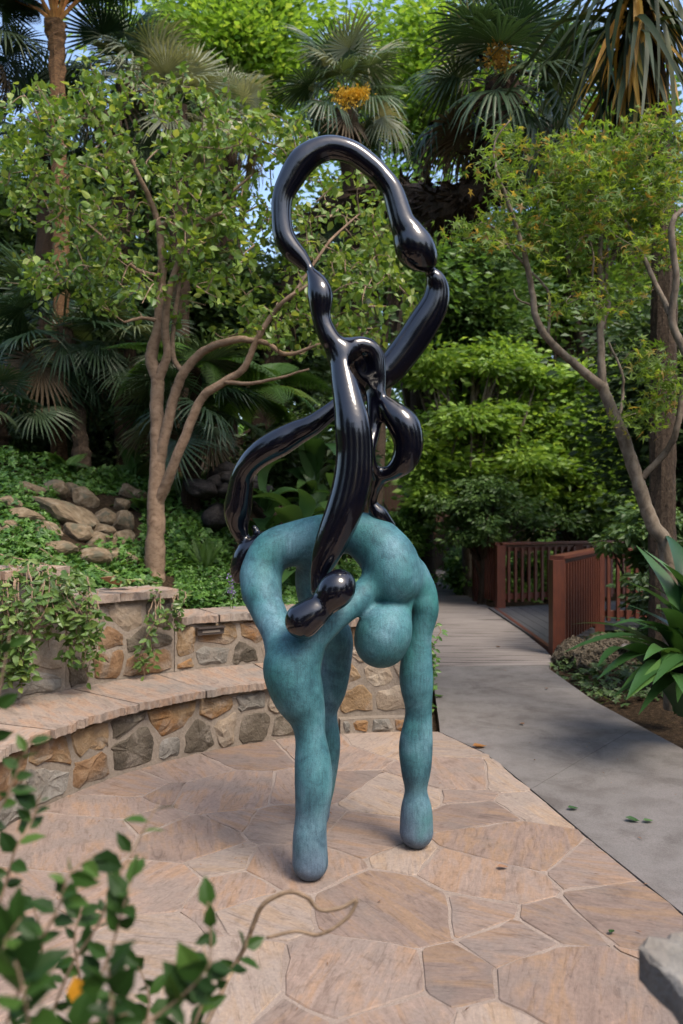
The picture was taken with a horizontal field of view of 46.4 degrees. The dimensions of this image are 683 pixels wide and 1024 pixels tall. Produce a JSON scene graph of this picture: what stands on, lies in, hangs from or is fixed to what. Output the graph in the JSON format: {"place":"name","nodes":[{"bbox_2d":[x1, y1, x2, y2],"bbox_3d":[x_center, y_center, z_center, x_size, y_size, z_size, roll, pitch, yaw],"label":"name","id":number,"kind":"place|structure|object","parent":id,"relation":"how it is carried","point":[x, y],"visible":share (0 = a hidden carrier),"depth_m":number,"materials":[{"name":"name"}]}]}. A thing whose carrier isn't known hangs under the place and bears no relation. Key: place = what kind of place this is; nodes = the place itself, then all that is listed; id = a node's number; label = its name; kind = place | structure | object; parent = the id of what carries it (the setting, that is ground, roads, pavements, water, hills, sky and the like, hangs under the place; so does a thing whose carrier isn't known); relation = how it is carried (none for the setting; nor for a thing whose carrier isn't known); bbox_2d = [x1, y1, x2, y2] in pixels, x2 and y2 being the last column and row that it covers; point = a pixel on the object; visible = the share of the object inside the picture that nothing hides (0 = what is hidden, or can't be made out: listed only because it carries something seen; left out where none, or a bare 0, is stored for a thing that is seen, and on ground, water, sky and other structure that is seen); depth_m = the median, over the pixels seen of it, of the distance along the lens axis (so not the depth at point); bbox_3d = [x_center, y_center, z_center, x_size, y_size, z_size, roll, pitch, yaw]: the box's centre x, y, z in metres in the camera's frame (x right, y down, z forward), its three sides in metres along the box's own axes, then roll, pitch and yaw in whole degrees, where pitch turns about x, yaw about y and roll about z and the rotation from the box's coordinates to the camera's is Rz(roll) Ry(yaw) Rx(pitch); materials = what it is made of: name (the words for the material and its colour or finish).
{"place":"outdoors","nodes":[
{"label":"outdoors","id":0,"kind":"place"},
{"bbox_2d":[0,732,682,1023],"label":"patio","id":1,"kind":"structure","parent":0,"point":[443,930],"depth_m":3.12,"materials":[{"name":"stone"}]},
{"bbox_2d":[0,663,338,829],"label":"stone bench","id":2,"kind":"object","parent":1,"relation":"on","point":[99,733],"visible":0.77,"depth_m":4.68,"materials":[{"name":"beige stone"}]},
{"bbox_2d":[224,135,449,881],"bbox_3d":[-0.023,-0.049,3.575,0.825,3.112,0.789,0,0,-31],"label":"sculpture","id":3,"kind":"object","parent":1,"relation":"on","point":[389,597],"visible":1,"depth_m":3.37,"materials":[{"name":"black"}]},
{"bbox_2d":[80,687,675,1009],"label":"leaf litter","id":4,"kind":"object","parent":1,"relation":"on","point":[463,845],"visible":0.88,"depth_m":3.56,"materials":[{"name":"brown plant"}]},
{"bbox_2d":[639,932,682,1023],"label":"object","id":5,"kind":"structure","parent":1,"relation":"on","point":[661,970],"depth_m":1.24,"materials":[{"name":"grey stone"}]},
{"bbox_2d":[0,447,682,748],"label":"ground","id":6,"kind":"structure","parent":0,"point":[654,717],"depth_m":6.65,"materials":[{"name":"soil"}]},
{"bbox_2d":[0,445,19,512],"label":"ivy","id":7,"kind":"object","parent":6,"relation":"on","point":[13,463],"visible":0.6,"depth_m":7.33,"materials":[{"name":"green plant"}]},
{"bbox_2d":[0,0,48,111],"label":"fan palm","id":8,"kind":"object","parent":6,"relation":"on","point":[21,47],"visible":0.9,"depth_m":9.14,"materials":[{"name":"green plant"}]},
{"bbox_2d":[2,393,72,467],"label":"shrub","id":9,"kind":"object","parent":6,"relation":"on","point":[35,443],"visible":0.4,"depth_m":9.15,"materials":[{"name":"green plant"}]},
{"bbox_2d":[0,338,94,452],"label":"fan palm","id":10,"kind":"object","parent":6,"relation":"on","point":[20,399],"visible":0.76,"depth_m":8.02,"materials":[{"name":"green plant"}]},
{"bbox_2d":[0,119,105,404],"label":"broad tree","id":11,"kind":"object","parent":6,"relation":"on","point":[16,182],"visible":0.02,"depth_m":13.36,"materials":[{"name":"green plant"}]},
{"bbox_2d":[0,38,109,403],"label":"fan palm","id":12,"kind":"object","parent":6,"relation":"on","point":[43,244],"visible":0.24,"depth_m":9.91,"materials":[{"name":"green plant"}]},
{"bbox_2d":[37,452,88,470],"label":"fern","id":13,"kind":"object","parent":6,"relation":"on","point":[72,460],"visible":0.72,"depth_m":7.84,"materials":[{"name":"green plant"}]},
{"bbox_2d":[0,0,139,463],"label":"palm tree","id":14,"kind":"object","parent":6,"relation":"on","point":[55,24],"visible":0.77,"depth_m":8.74,"materials":[{"name":"plant"}]},
{"bbox_2d":[0,479,146,564],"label":"rock wall","id":15,"kind":"structure","parent":6,"relation":"on","point":[83,524],"depth_m":6.64,"materials":[{"name":"stone"}]},
{"bbox_2d":[0,144,163,413],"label":"broad tree","id":16,"kind":"object","parent":6,"relation":"on","point":[9,236],"visible":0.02,"depth_m":11.44,"materials":[{"name":"green plant"}]},
{"bbox_2d":[0,236,178,469],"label":"fan palm","id":17,"kind":"object","parent":6,"relation":"on","point":[63,375],"visible":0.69,"depth_m":8.32,"materials":[{"name":"green plant"}]},
{"bbox_2d":[67,383,149,474],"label":"shrub","id":18,"kind":"object","parent":6,"relation":"on","point":[101,448],"visible":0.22,"depth_m":10.08,"materials":[{"name":"green plant"}]},
{"bbox_2d":[42,0,201,473],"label":"fan palm","id":19,"kind":"object","parent":6,"relation":"on","point":[109,23],"visible":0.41,"depth_m":9.62,"materials":[{"name":"green plant"}]},
{"bbox_2d":[42,288,206,477],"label":"fan palm","id":20,"kind":"object","parent":6,"relation":"on","point":[85,332],"visible":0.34,"depth_m":8.51,"materials":[{"name":"green plant"}]},
{"bbox_2d":[96,442,170,481],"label":"fern","id":21,"kind":"object","parent":6,"relation":"on","point":[136,467],"visible":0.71,"depth_m":8.26,"materials":[{"name":"green plant"}]},
{"bbox_2d":[110,490,167,511],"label":"fern","id":22,"kind":"object","parent":6,"relation":"on","point":[140,504],"visible":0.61,"depth_m":7.51,"materials":[{"name":"green plant"}]},
{"bbox_2d":[0,564,294,701],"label":"stone wall","id":23,"kind":"structure","parent":6,"relation":"on","point":[239,641],"depth_m":5.32,"materials":[{"name":"beige stone"}]},
{"bbox_2d":[0,564,58,692],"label":"trailing vine","id":24,"kind":"object","parent":23,"relation":"hanging from","point":[12,674],"visible":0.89,"depth_m":4.45,"materials":[{"name":"green plant"}]},
{"bbox_2d":[38,573,112,670],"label":"trailing vine","id":25,"kind":"object","parent":23,"relation":"hanging from","point":[77,633],"visible":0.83,"depth_m":4.69,"materials":[{"name":"green plant"}]},
{"bbox_2d":[0,542,162,599],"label":"trailing vine","id":26,"kind":"object","parent":23,"relation":"on","point":[67,580],"visible":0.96,"depth_m":4.85,"materials":[{"name":"green plant"}]},
{"bbox_2d":[74,591,105,689],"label":"trailing vine","id":27,"kind":"object","parent":23,"relation":"attached to","point":[93,653],"visible":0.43,"depth_m":4.89,"materials":[{"name":"green plant"}]},
{"bbox_2d":[101,576,135,584],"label":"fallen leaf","id":28,"kind":"object","parent":23,"relation":"on","point":[107,578],"visible":0.56,"depth_m":5.42,"materials":[{"name":"brown plant"}]},
{"bbox_2d":[133,588,164,680],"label":"trailing vine","id":29,"kind":"object","parent":23,"relation":"hanging from","point":[151,631],"visible":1,"depth_m":5.23,"materials":[{"name":"green plant"}]},
{"bbox_2d":[158,589,192,631],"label":"trailing vine","id":30,"kind":"object","parent":23,"relation":"on","point":[179,603],"visible":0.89,"depth_m":5.35,"materials":[{"name":"green plant"}]},
{"bbox_2d":[195,625,225,635],"bbox_3d":[-0.928,0.835,5.620,0.200,0.055,0.081,0,0,-32],"label":"wall light","id":31,"kind":"object","parent":23,"relation":"attached to","point":[209,630],"visible":1,"depth_m":5.59,"materials":[{"name":"brown metal"}]},
{"bbox_2d":[227,569,233,608],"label":"flower","id":32,"kind":"object","parent":23,"relation":"on","point":[230,588],"visible":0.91,"depth_m":6.00,"materials":[{"name":"purple plant"}]},
{"bbox_2d":[0,450,297,608],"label":"ivy","id":33,"kind":"object","parent":6,"relation":"on","point":[15,545],"visible":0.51,"depth_m":6.77,"materials":[{"name":"green plant"}]},
{"bbox_2d":[0,172,331,450],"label":"broad tree","id":34,"kind":"object","parent":6,"relation":"on","point":[224,316],"visible":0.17,"depth_m":10.22,"materials":[{"name":"green plant"}]},
{"bbox_2d":[67,118,267,251],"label":"broad tree","id":35,"kind":"object","parent":6,"relation":"on","point":[140,191],"visible":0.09,"depth_m":13.01,"materials":[{"name":"green plant"}]},
{"bbox_2d":[93,8,249,476],"bbox_3d":[-1.988,-3.101,9.600,1.939,5.604,2.026,0,0,0],"label":"fan palm","id":36,"kind":"object","parent":6,"relation":"on","point":[166,62],"visible":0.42,"depth_m":9.41,"materials":[{"name":"green plant"}]},
{"bbox_2d":[99,326,271,512],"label":"fan palm","id":37,"kind":"object","parent":6,"relation":"on","point":[213,440],"visible":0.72,"depth_m":7.75,"materials":[{"name":"green plant"}]},
{"bbox_2d":[101,333,281,513],"bbox_3d":[-1.428,-0.844,7.942,1.728,1.890,1.577,0,0,0],"label":"tree fern","id":38,"kind":"object","parent":6,"relation":"on","point":[196,371],"visible":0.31,"depth_m":7.77,"materials":[{"name":"green plant"}]},
{"bbox_2d":[170,475,216,501],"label":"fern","id":39,"kind":"object","parent":6,"relation":"on","point":[181,481],"visible":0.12,"depth_m":8.19,"materials":[{"name":"green plant"}]},
{"bbox_2d":[178,532,232,569],"bbox_3d":[-1.171,0.363,6.915,0.424,0.376,0.330,0,0,17],"label":"cycad","id":40,"kind":"object","parent":6,"relation":"on","point":[207,553],"visible":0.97,"depth_m":6.87,"materials":[{"name":"green plant"}]},
{"bbox_2d":[0,47,417,582],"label":"tree","id":41,"kind":"object","parent":6,"relation":"on","point":[206,215],"visible":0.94,"depth_m":6.28,"materials":[{"name":"green plant"}]},
{"bbox_2d":[42,0,409,462],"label":"broad tree","id":42,"kind":"object","parent":6,"relation":"on","point":[247,36],"visible":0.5,"depth_m":13.11,"materials":[{"name":"green plant"}]},
{"bbox_2d":[184,461,273,529],"bbox_3d":[-1.081,-0.167,7.818,0.858,0.682,0.842,0,0,0],"label":"rock outcrop","id":43,"kind":"object","parent":6,"relation":"on","point":[215,483],"visible":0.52,"depth_m":7.58,"materials":[{"name":"grey stone"}]},
{"bbox_2d":[179,60,283,459],"bbox_3d":[-1.590,-3.330,11.034,1.777,6.016,1.776,0,0,0],"label":"fan palm","id":44,"kind":"object","parent":6,"relation":"on","point":[251,95],"visible":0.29,"depth_m":10.91,"materials":[{"name":"green plant"}]},
{"bbox_2d":[229,582,235,608],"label":"flower","id":45,"kind":"object","parent":6,"relation":"on","point":[232,588],"visible":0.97,"depth_m":6.00,"materials":[{"name":"purple plant"}]},
{"bbox_2d":[173,564,298,606],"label":"foliage","id":46,"kind":"object","parent":6,"relation":"on","point":[187,584],"visible":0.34,"depth_m":6.51,"materials":[{"name":"green plant"}]},
{"bbox_2d":[174,352,331,432],"bbox_3d":[-0.925,-1.206,8.536,1.672,1.042,1.831,0,0,22],"label":"tree fern","id":47,"kind":"object","parent":6,"relation":"on","point":[273,389],"visible":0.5,"depth_m":8.84,"materials":[{"name":"green plant"}]},
{"bbox_2d":[248,459,297,535],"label":"broad leaf plant","id":48,"kind":"object","parent":6,"relation":"on","point":[267,506],"visible":0.35,"depth_m":7.38,"materials":[{"name":"green plant"}]},
{"bbox_2d":[201,387,384,507],"bbox_3d":[-0.622,-0.438,9.419,2.281,2.137,1.918,0,0,0],"label":"shrub","id":49,"kind":"object","parent":6,"relation":"on","point":[277,477],"visible":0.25,"depth_m":9.10,"materials":[{"name":"green plant"}]},
{"bbox_2d":[253,488,345,585],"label":"broad leaf plant","id":50,"kind":"object","parent":6,"relation":"on","point":[288,511],"visible":0.23,"depth_m":6.88,"materials":[{"name":"green plant"}]},
{"bbox_2d":[279,424,335,515],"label":"broad leaf plant","id":51,"kind":"object","parent":6,"relation":"on","point":[310,472],"visible":0.45,"depth_m":8.55,"materials":[{"name":"green plant"}]},
{"bbox_2d":[194,209,449,507],"bbox_3d":[-0.612,-2.084,11.399,4.093,4.508,3.629,0,0,27],"label":"broad tree","id":52,"kind":"object","parent":6,"relation":"on","point":[319,367],"visible":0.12,"depth_m":11.03,"materials":[{"name":"green plant"}]},
{"bbox_2d":[311,467,346,569],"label":"broad leaf plant","id":53,"kind":"object","parent":6,"relation":"on","point":[329,476],"visible":0.11,"depth_m":7.51,"materials":[{"name":"green plant"}]},
{"bbox_2d":[1,150,681,510],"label":"woods","id":54,"kind":"object","parent":6,"relation":"on","point":[319,404],"depth_m":28.23,"materials":[{"name":"green plant"}]},
{"bbox_2d":[267,2,416,557],"bbox_3d":[-0.004,-2.654,9.532,1.825,6.554,2.012,0,0,0],"label":"fan palm","id":55,"kind":"object","parent":6,"relation":"on","point":[346,54],"visible":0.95,"depth_m":9.20,"materials":[{"name":"green plant"}]},
{"bbox_2d":[296,212,400,326],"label":"fan palm","id":56,"kind":"object","parent":6,"relation":"on","point":[337,227],"visible":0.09,"depth_m":9.69,"materials":[{"name":"green plant"}]},
{"bbox_2d":[339,617,404,733],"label":"wall pier","id":57,"kind":"structure","parent":6,"relation":"on","point":[372,701],"depth_m":5.46,"materials":[{"name":"beige stone"}]},
{"bbox_2d":[431,622,447,676],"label":"trailing vine","id":58,"kind":"object","parent":57,"relation":"hanging from","point":[436,671],"visible":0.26,"depth_m":5.29,"materials":[{"name":"green plant"}]},
{"bbox_2d":[339,555,437,711],"bbox_3d":[0.683,0.791,9.440,1.494,1.600,7.191,0,0,0],"label":"ivy","id":59,"kind":"object","parent":6,"relation":"on","point":[350,566],"visible":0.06,"depth_m":7.67,"materials":[{"name":"green plant"}]},
{"bbox_2d":[254,123,523,512],"bbox_3d":[0.710,-2.714,13.131,4.208,6.781,4.795,0,0,-42],"label":"broad tree","id":60,"kind":"object","parent":6,"relation":"on","point":[441,250],"visible":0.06,"depth_m":12.86,"materials":[{"name":"green plant"}]},
{"bbox_2d":[256,0,575,585],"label":"broad tree","id":61,"kind":"object","parent":6,"relation":"on","point":[411,21],"visible":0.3,"depth_m":15.13,"materials":[{"name":"green plant"}]},
{"bbox_2d":[383,481,449,536],"bbox_3d":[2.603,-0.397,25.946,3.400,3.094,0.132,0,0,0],"label":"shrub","id":62,"kind":"object","parent":6,"relation":"on","point":[392,503],"visible":0.07,"depth_m":25.99,"materials":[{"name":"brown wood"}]},
{"bbox_2d":[381,314,454,401],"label":"broad tree","id":63,"kind":"object","parent":6,"relation":"on","point":[398,389],"visible":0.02,"depth_m":23.91,"materials":[{"name":"green plant"}]},
{"bbox_2d":[389,500,452,556],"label":"shrub","id":64,"kind":"object","parent":6,"relation":"on","point":[409,525],"visible":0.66,"depth_m":13.82,"materials":[{"name":"green plant"}]},
{"bbox_2d":[233,0,613,446],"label":"fan palm","id":65,"kind":"object","parent":6,"relation":"on","point":[487,28],"visible":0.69,"depth_m":7.47,"materials":[{"name":"green plant"}]},
{"bbox_2d":[431,547,471,594],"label":"shrub","id":66,"kind":"object","parent":6,"relation":"on","point":[454,577],"visible":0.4,"depth_m":14.42,"materials":[{"name":"green plant"}]},
{"bbox_2d":[388,188,579,404],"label":"broad tree","id":67,"kind":"object","parent":6,"relation":"on","point":[477,316],"visible":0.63,"depth_m":14.57,"materials":[{"name":"green plant"}]},
{"bbox_2d":[384,330,594,596],"bbox_3d":[2.504,-0.766,14.381,4.472,5.050,3.868,0,0,0],"label":"shrub","id":68,"kind":"object","parent":6,"relation":"on","point":[456,445],"visible":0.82,"depth_m":13.74,"materials":[{"name":"green plant"}]},
{"bbox_2d":[413,468,565,604],"bbox_3d":[2.418,0.493,13.080,2.231,2.551,1.847,0,0,-29],"label":"shrub","id":69,"kind":"object","parent":6,"relation":"on","point":[481,512],"visible":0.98,"depth_m":12.76,"materials":[{"name":"green plant"}]},
{"bbox_2d":[394,331,613,541],"bbox_3d":[4.789,-2.282,21.079,7.160,7.056,7.139,0,0,-23],"label":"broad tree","id":70,"kind":"object","parent":6,"relation":"on","point":[482,387],"visible":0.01,"depth_m":20.71,"materials":[{"name":"green plant"}]},
{"bbox_2d":[382,499,632,602],"bbox_3d":[2.743,0.400,17.687,6.652,2.413,8.745,0,0,0],"label":"ivy","id":71,"kind":"object","parent":6,"relation":"on","point":[446,558],"visible":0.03,"depth_m":18.54,"materials":[{"name":"green plant"}]},
{"bbox_2d":[490,179,545,541],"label":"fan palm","id":72,"kind":"object","parent":6,"relation":"on","point":[495,393],"visible":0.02,"depth_m":18.81,"materials":[{"name":"green plant"}]},
{"bbox_2d":[506,551,546,592],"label":"shrub","id":73,"kind":"object","parent":6,"relation":"on","point":[525,570],"visible":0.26,"depth_m":14.27,"materials":[{"name":"green plant"}]},
{"bbox_2d":[480,194,621,557],"bbox_3d":[3.763,-2.920,18.140,4.925,8.929,4.360,0,0,-38],"label":"broad tree","id":74,"kind":"object","parent":6,"relation":"on","point":[554,271],"visible":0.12,"depth_m":17.20,"materials":[{"name":"green plant"}]},
{"bbox_2d":[428,0,682,652],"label":"palm tree","id":75,"kind":"object","parent":6,"relation":"on","point":[645,47],"visible":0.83,"depth_m":6.31,"materials":[{"name":"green plant"}]},
{"bbox_2d":[431,99,682,711],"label":"maple tree","id":76,"kind":"object","parent":6,"relation":"on","point":[664,180],"visible":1,"depth_m":5.45,"materials":[{"name":"green plant"}]},
{"bbox_2d":[486,351,638,552],"bbox_3d":[4.469,-0.634,14.923,3.798,4.646,3.264,0,0,0],"label":"shrub","id":77,"kind":"object","parent":6,"relation":"on","point":[559,433],"visible":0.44,"depth_m":14.12,"materials":[{"name":"green plant"}]},
{"bbox_2d":[489,601,643,652],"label":"bridge deck","id":78,"kind":"structure","parent":6,"relation":"on","point":[531,621],"depth_m":10.77,"materials":[{"name":"grey wood"}]},
{"bbox_2d":[472,540,642,607],"bbox_3d":[3.683,1.015,12.825,2.975,1.090,1.292,0,0,0],"label":"wooden railing","id":79,"kind":"object","parent":78,"relation":"on","point":[495,578],"visible":0.44,"depth_m":12.45,"materials":[{"name":"red wood"}]},
{"bbox_2d":[549,547,646,655],"bbox_3d":[3.323,1.010,9.697,3.485,1.100,1.034,0,0,-37],"label":"wooden railing","id":80,"kind":"object","parent":78,"relation":"on","point":[576,586],"visible":0.61,"depth_m":9.12,"materials":[{"name":"red wood"}]},
{"bbox_2d":[551,635,585,667],"bbox_3d":[2.290,1.435,7.993,0.404,0.409,0.363,0,0,0],"label":"boulder","id":81,"kind":"object","parent":6,"relation":"on","point":[568,643],"visible":0.49,"depth_m":7.91,"materials":[{"name":"grey stone"}]},
{"bbox_2d":[513,0,624,540],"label":"fan palm","id":82,"kind":"object","parent":6,"relation":"on","point":[593,27],"visible":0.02,"depth_m":18.20,"materials":[{"name":"green plant"}]},
{"bbox_2d":[507,481,631,553],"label":"shrub","id":83,"kind":"object","parent":6,"relation":"on","point":[578,526],"visible":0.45,"depth_m":13.95,"materials":[{"name":"green plant"}]},
{"bbox_2d":[460,0,682,365],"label":"broad tree","id":84,"kind":"object","parent":6,"relation":"on","point":[576,336],"visible":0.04,"depth_m":16.74,"materials":[{"name":"green plant"}]},
{"bbox_2d":[519,238,650,553],"bbox_3d":[5.108,-2.394,17.802,4.510,7.576,4.547,0,0,-27],"label":"broad tree","id":85,"kind":"object","parent":6,"relation":"on","point":[566,328],"visible":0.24,"depth_m":17.28,"materials":[{"name":"green plant"}]},
{"bbox_2d":[501,248,682,522],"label":"broad tree","id":86,"kind":"object","parent":6,"relation":"on","point":[619,339],"visible":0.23,"depth_m":10.96,"materials":[{"name":"green plant"}]},
{"bbox_2d":[571,634,636,674],"bbox_3d":[2.524,1.419,7.646,0.623,0.498,0.379,0,0,0],"label":"boulder","id":87,"kind":"object","parent":6,"relation":"on","point":[587,654],"visible":0.44,"depth_m":7.54,"materials":[{"name":"grey stone"}]},
{"bbox_2d":[549,625,662,706],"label":"ivy","id":88,"kind":"object","parent":6,"relation":"on","point":[623,672],"visible":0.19,"depth_m":7.07,"materials":[{"name":"green plant"}]},
{"bbox_2d":[563,536,682,716],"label":"strap leaf plant","id":89,"kind":"object","parent":6,"relation":"on","point":[662,669],"visible":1,"depth_m":4.84,"materials":[{"name":"green plant"}]},
{"bbox_2d":[574,155,682,375],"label":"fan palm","id":90,"kind":"object","parent":6,"relation":"on","point":[637,262],"depth_m":18.86,"materials":[{"name":"green plant"}]},
{"bbox_2d":[581,106,682,364],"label":"broad tree","id":91,"kind":"object","parent":6,"relation":"on","point":[648,293],"visible":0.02,"depth_m":21.11,"materials":[{"name":"green plant"}]},
{"bbox_2d":[606,572,660,636],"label":"shrub","id":92,"kind":"object","parent":6,"relation":"on","point":[637,600],"visible":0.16,"depth_m":6.77,"materials":[{"name":"green plant"}]},
{"bbox_2d":[588,502,682,615],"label":"shrub","id":93,"kind":"object","parent":6,"relation":"on","point":[629,529],"visible":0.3,"depth_m":8.10,"materials":[{"name":"green plant"}]},
{"bbox_2d":[0,0,682,440],"label":"sky","id":94,"kind":"structure","parent":0,"point":[38,28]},
{"bbox_2d":[431,570,682,914],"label":"path","id":95,"kind":"structure","parent":0,"point":[481,700],"depth_m":5.19,"materials":[{"name":"concrete"}]},
{"bbox_2d":[473,743,485,746],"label":"fallen leaf","id":96,"kind":"object","parent":95,"relation":"on","point":[477,745],"visible":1,"depth_m":5.06,"materials":[{"name":"orange plant"}]},
{"bbox_2d":[626,816,638,820],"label":"fallen leaf","id":97,"kind":"object","parent":95,"relation":"on","point":[631,818],"visible":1,"depth_m":3.85,"materials":[{"name":"green plant"}]},
{"bbox_3d":[-0.750,1.300,0.850,1.100,0.400,0.500,0,0,0],"label":"planter wall","id":98,"kind":"object","parent":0,"visible":0},
{"bbox_2d":[0,629,264,1023],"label":"shrub","id":99,"kind":"object","parent":98,"relation":"in","point":[181,981],"visible":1,"depth_m":0.95,"materials":[{"name":"green plant"}]},
{"bbox_2d":[203,889,357,1023],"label":"curled twig","id":100,"kind":"object","parent":99,"relation":"attached to","point":[263,904],"visible":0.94,"depth_m":1.50,"materials":[{"name":"beige wood"}]}
]}

